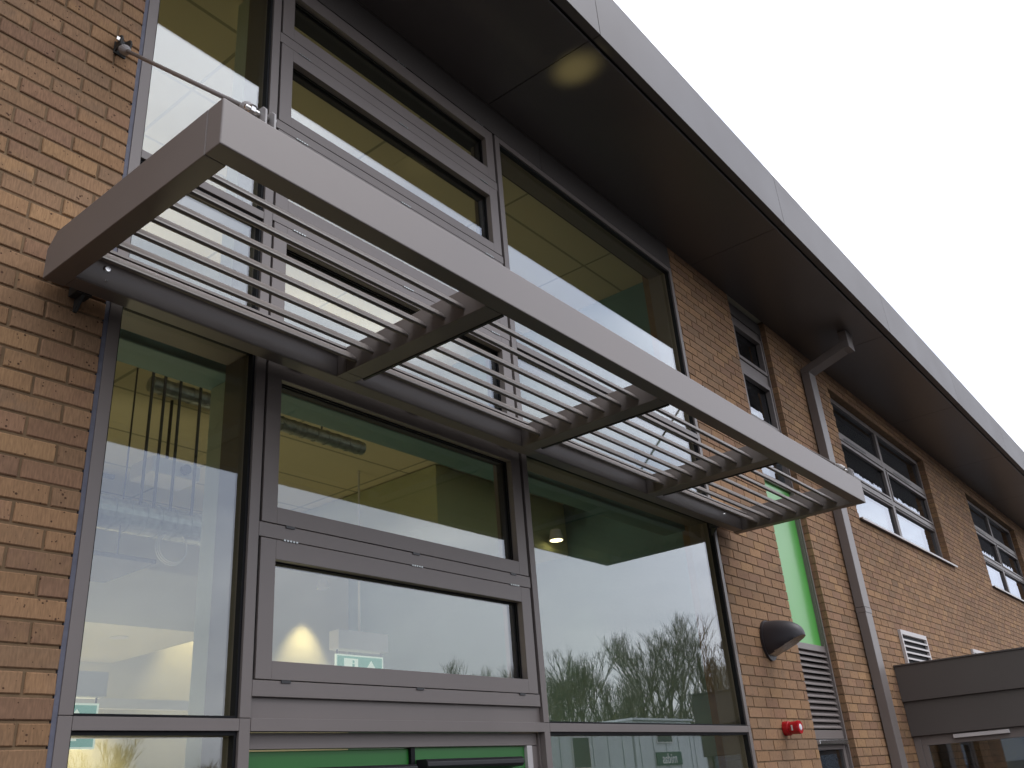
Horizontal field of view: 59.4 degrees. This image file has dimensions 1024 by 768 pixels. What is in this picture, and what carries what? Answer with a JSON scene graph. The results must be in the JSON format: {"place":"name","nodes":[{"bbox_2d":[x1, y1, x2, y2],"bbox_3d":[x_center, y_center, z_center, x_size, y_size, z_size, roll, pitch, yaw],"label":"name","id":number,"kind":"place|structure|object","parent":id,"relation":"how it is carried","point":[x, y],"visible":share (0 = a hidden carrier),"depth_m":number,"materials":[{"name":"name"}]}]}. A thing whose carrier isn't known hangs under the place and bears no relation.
{"place":"outdoors","nodes":[
{"label":"outdoors","id":0,"kind":"place"},
{"bbox_2d":[614,0,1023,450],"label":"sky","id":1,"kind":"structure","parent":0,"point":[896,126],"materials":[{"name":"white"}]},
{"bbox_3d":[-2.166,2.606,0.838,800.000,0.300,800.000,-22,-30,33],"label":"ground","id":2,"kind":"structure","parent":0,"visible":0},
{"bbox_2d":[0,0,1023,767],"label":"school building","id":3,"kind":"structure","parent":2,"relation":"on","point":[598,162],"depth_m":6.38,"materials":[{"name":"brick"}]},
{"bbox_2d":[69,671,108,749],"bbox_3d":[-2.451,0.980,5.050,0.100,2.000,0.480,-22,-30,33],"label":"exit sign","id":4,"kind":"object","parent":3,"relation":"hanging from","point":[92,684],"visible":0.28,"depth_m":4.83,"materials":[{"name":"white paint"}]},
{"bbox_2d":[90,368,155,582],"bbox_3d":[-2.304,0.356,4.701,0.500,1.181,0.780,-22,-30,33],"label":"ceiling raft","id":5,"kind":"object","parent":3,"relation":"hanging from","point":[107,566],"visible":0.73,"depth_m":4.61,"materials":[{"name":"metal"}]},
{"bbox_2d":[96,494,201,545],"bbox_3d":[-1.893,0.476,5.311,0.186,0.953,2.150,-22,-30,33],"label":"air duct","id":6,"kind":"object","parent":3,"relation":"hanging from","point":[135,518],"visible":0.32,"depth_m":4.90,"materials":[{"name":"metal"}]},
{"bbox_2d":[155,533,187,565],"bbox_3d":[-1.888,0.908,4.995,0.028,0.202,0.201,-22,-30,33],"label":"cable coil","id":7,"kind":"object","parent":6,"relation":"hanging from","point":[173,563],"visible":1,"depth_m":4.95,"materials":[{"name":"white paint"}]},
{"bbox_2d":[130,400,199,490],"bbox_3d":[-2.080,0.339,5.463,0.270,0.530,0.320,-22,-30,33],"label":"projector","id":8,"kind":"object","parent":3,"relation":"hanging from","point":[183,478],"visible":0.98,"depth_m":5.32,"materials":[{"name":"white paint"}]},
{"bbox_2d":[139,372,202,515],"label":"hanging rods","id":9,"kind":"object","parent":3,"relation":"hanging from","point":[175,446],"visible":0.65,"depth_m":4.59,"materials":[{"name":"metal"}]},
{"bbox_2d":[146,376,365,454],"bbox_3d":[-1.499,0.148,5.514,0.097,0.248,1.550,-22,-30,33],"label":"air duct","id":10,"kind":"object","parent":3,"relation":"hanging from","point":[190,395],"visible":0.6,"depth_m":5.59,"materials":[{"name":"metal"}]},
{"bbox_2d":[329,471,387,668],"bbox_3d":[-1.137,1.417,6.679,0.100,1.630,0.480,-22,-30,33],"label":"exit sign","id":11,"kind":"object","parent":3,"relation":"hanging from","point":[358,641],"visible":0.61,"depth_m":6.43,"materials":[{"name":"white paint"}]},
{"bbox_2d":[281,0,495,182],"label":"opening window","id":12,"kind":"structure","parent":3,"relation":"in","point":[311,12],"depth_m":5.49,"materials":[{"name":"paint"}]},
{"bbox_2d":[277,43,501,255],"bbox_3d":[-0.680,-1.305,5.323,0.115,0.523,1.785,-22,-30,33],"label":"opening window","id":13,"kind":"structure","parent":3,"relation":"in","point":[294,66],"depth_m":5.26,"materials":[{"name":"paint"}]},
{"bbox_2d":[274,129,507,327],"bbox_3d":[-0.610,-0.805,5.068,0.043,0.496,1.785,-22,-30,33],"label":"opening window","id":14,"kind":"structure","parent":3,"relation":"in","point":[280,201],"depth_m":4.78,"materials":[{"name":"paint"}]},
{"bbox_2d":[269,221,514,416],"bbox_3d":[-0.591,-0.223,4.825,0.115,0.634,1.785,-22,-30,33],"label":"opening window","id":15,"kind":"structure","parent":3,"relation":"in","point":[279,245],"depth_m":4.70,"materials":[{"name":"paint"}]},
{"bbox_2d":[248,745,537,767],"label":"double door","id":16,"kind":"structure","parent":3,"relation":"in","point":[498,756],"depth_m":3.94,"materials":[{"name":"metal"}]},
{"bbox_2d":[260,360,528,576],"bbox_3d":[-0.531,0.498,4.494,0.115,0.748,1.785,-22,-30,33],"label":"opening window","id":17,"kind":"structure","parent":3,"relation":"in","point":[279,378],"depth_m":4.38,"materials":[{"name":"paint"}]},
{"bbox_2d":[253,537,537,694],"bbox_3d":[-0.478,1.140,4.199,0.115,0.569,1.785,-22,-30,33],"label":"opening window","id":18,"kind":"structure","parent":3,"relation":"in","point":[285,554],"depth_m":4.05,"materials":[{"name":"paint"}]},
{"bbox_2d":[43,35,865,534],"bbox_3d":[0.415,-0.302,5.200,1.104,1.360,5.580,-22,-30,33],"label":"sun canopy","id":19,"kind":"object","parent":3,"relation":"attached to","point":[83,261],"visible":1,"depth_m":3.73,"materials":[{"name":"metal"}]},
{"bbox_2d":[549,529,563,541],"bbox_3d":[0.382,1.316,7.807,0.128,0.094,0.128,-22,-30,33],"label":"spot lamp","id":20,"kind":"object","parent":3,"relation":"attached to","point":[555,535],"visible":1,"depth_m":7.77,"materials":[{"name":"white paint"}]},
{"bbox_2d":[760,620,805,660],"bbox_3d":[2.164,2.005,7.098,0.312,0.314,0.264,-22,-30,33],"label":"bulkhead lamp","id":21,"kind":"object","parent":3,"relation":"attached to","point":[778,637],"visible":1,"depth_m":7.05,"materials":[{"name":"grey metal"}]},
{"bbox_2d":[728,302,853,767],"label":"strip window","id":22,"kind":"structure","parent":3,"relation":"in","point":[827,717],"depth_m":8.32,"materials":[{"name":"glass"}]},
{"bbox_2d":[782,720,802,735],"bbox_3d":[2.151,2.634,6.879,0.134,0.105,0.105,-22,-30,33],"label":"alarm sounder","id":23,"kind":"object","parent":3,"relation":"attached to","point":[789,728],"visible":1,"depth_m":6.85,"materials":[{"name":"red plastic"}]},
{"bbox_2d":[800,330,907,767],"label":"downpipe","id":24,"kind":"object","parent":3,"relation":"attached to","point":[842,348],"visible":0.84,"depth_m":9.21,"materials":[{"name":"metal"}]},
{"bbox_2d":[830,398,957,567],"bbox_3d":[5.124,1.394,12.084,0.205,1.655,4.110,-22,-30,33],"label":"window","id":25,"kind":"structure","parent":3,"relation":"in","point":[886,499],"depth_m":12.14,"materials":[{"name":"paint"}]},
{"bbox_2d":[897,629,931,662],"bbox_3d":[4.635,3.122,10.245,0.032,0.550,1.000,-22,-30,33],"label":"wall vent","id":26,"kind":"object","parent":3,"relation":"attached to","point":[915,647],"depth_m":10.25,"materials":[{"name":"metal"}]},
{"bbox_2d":[893,647,1023,767],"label":"entrance porch","id":27,"kind":"object","parent":3,"relation":"attached to","point":[968,698],"visible":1,"depth_m":9.05,"materials":[{"name":"paint"}]},
{"bbox_2d":[970,649,982,653],"bbox_3d":[6.642,4.033,12.593,0.032,0.555,0.960,-22,-30,33],"label":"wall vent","id":28,"kind":"object","parent":3,"relation":"attached to","point":[973,651],"depth_m":12.41,"materials":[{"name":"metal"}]},
{"bbox_2d":[967,500,1023,602],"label":"window","id":29,"kind":"structure","parent":3,"relation":"in","point":[998,550],"depth_m":16.87,"materials":[{"name":"paint"}]}
]}

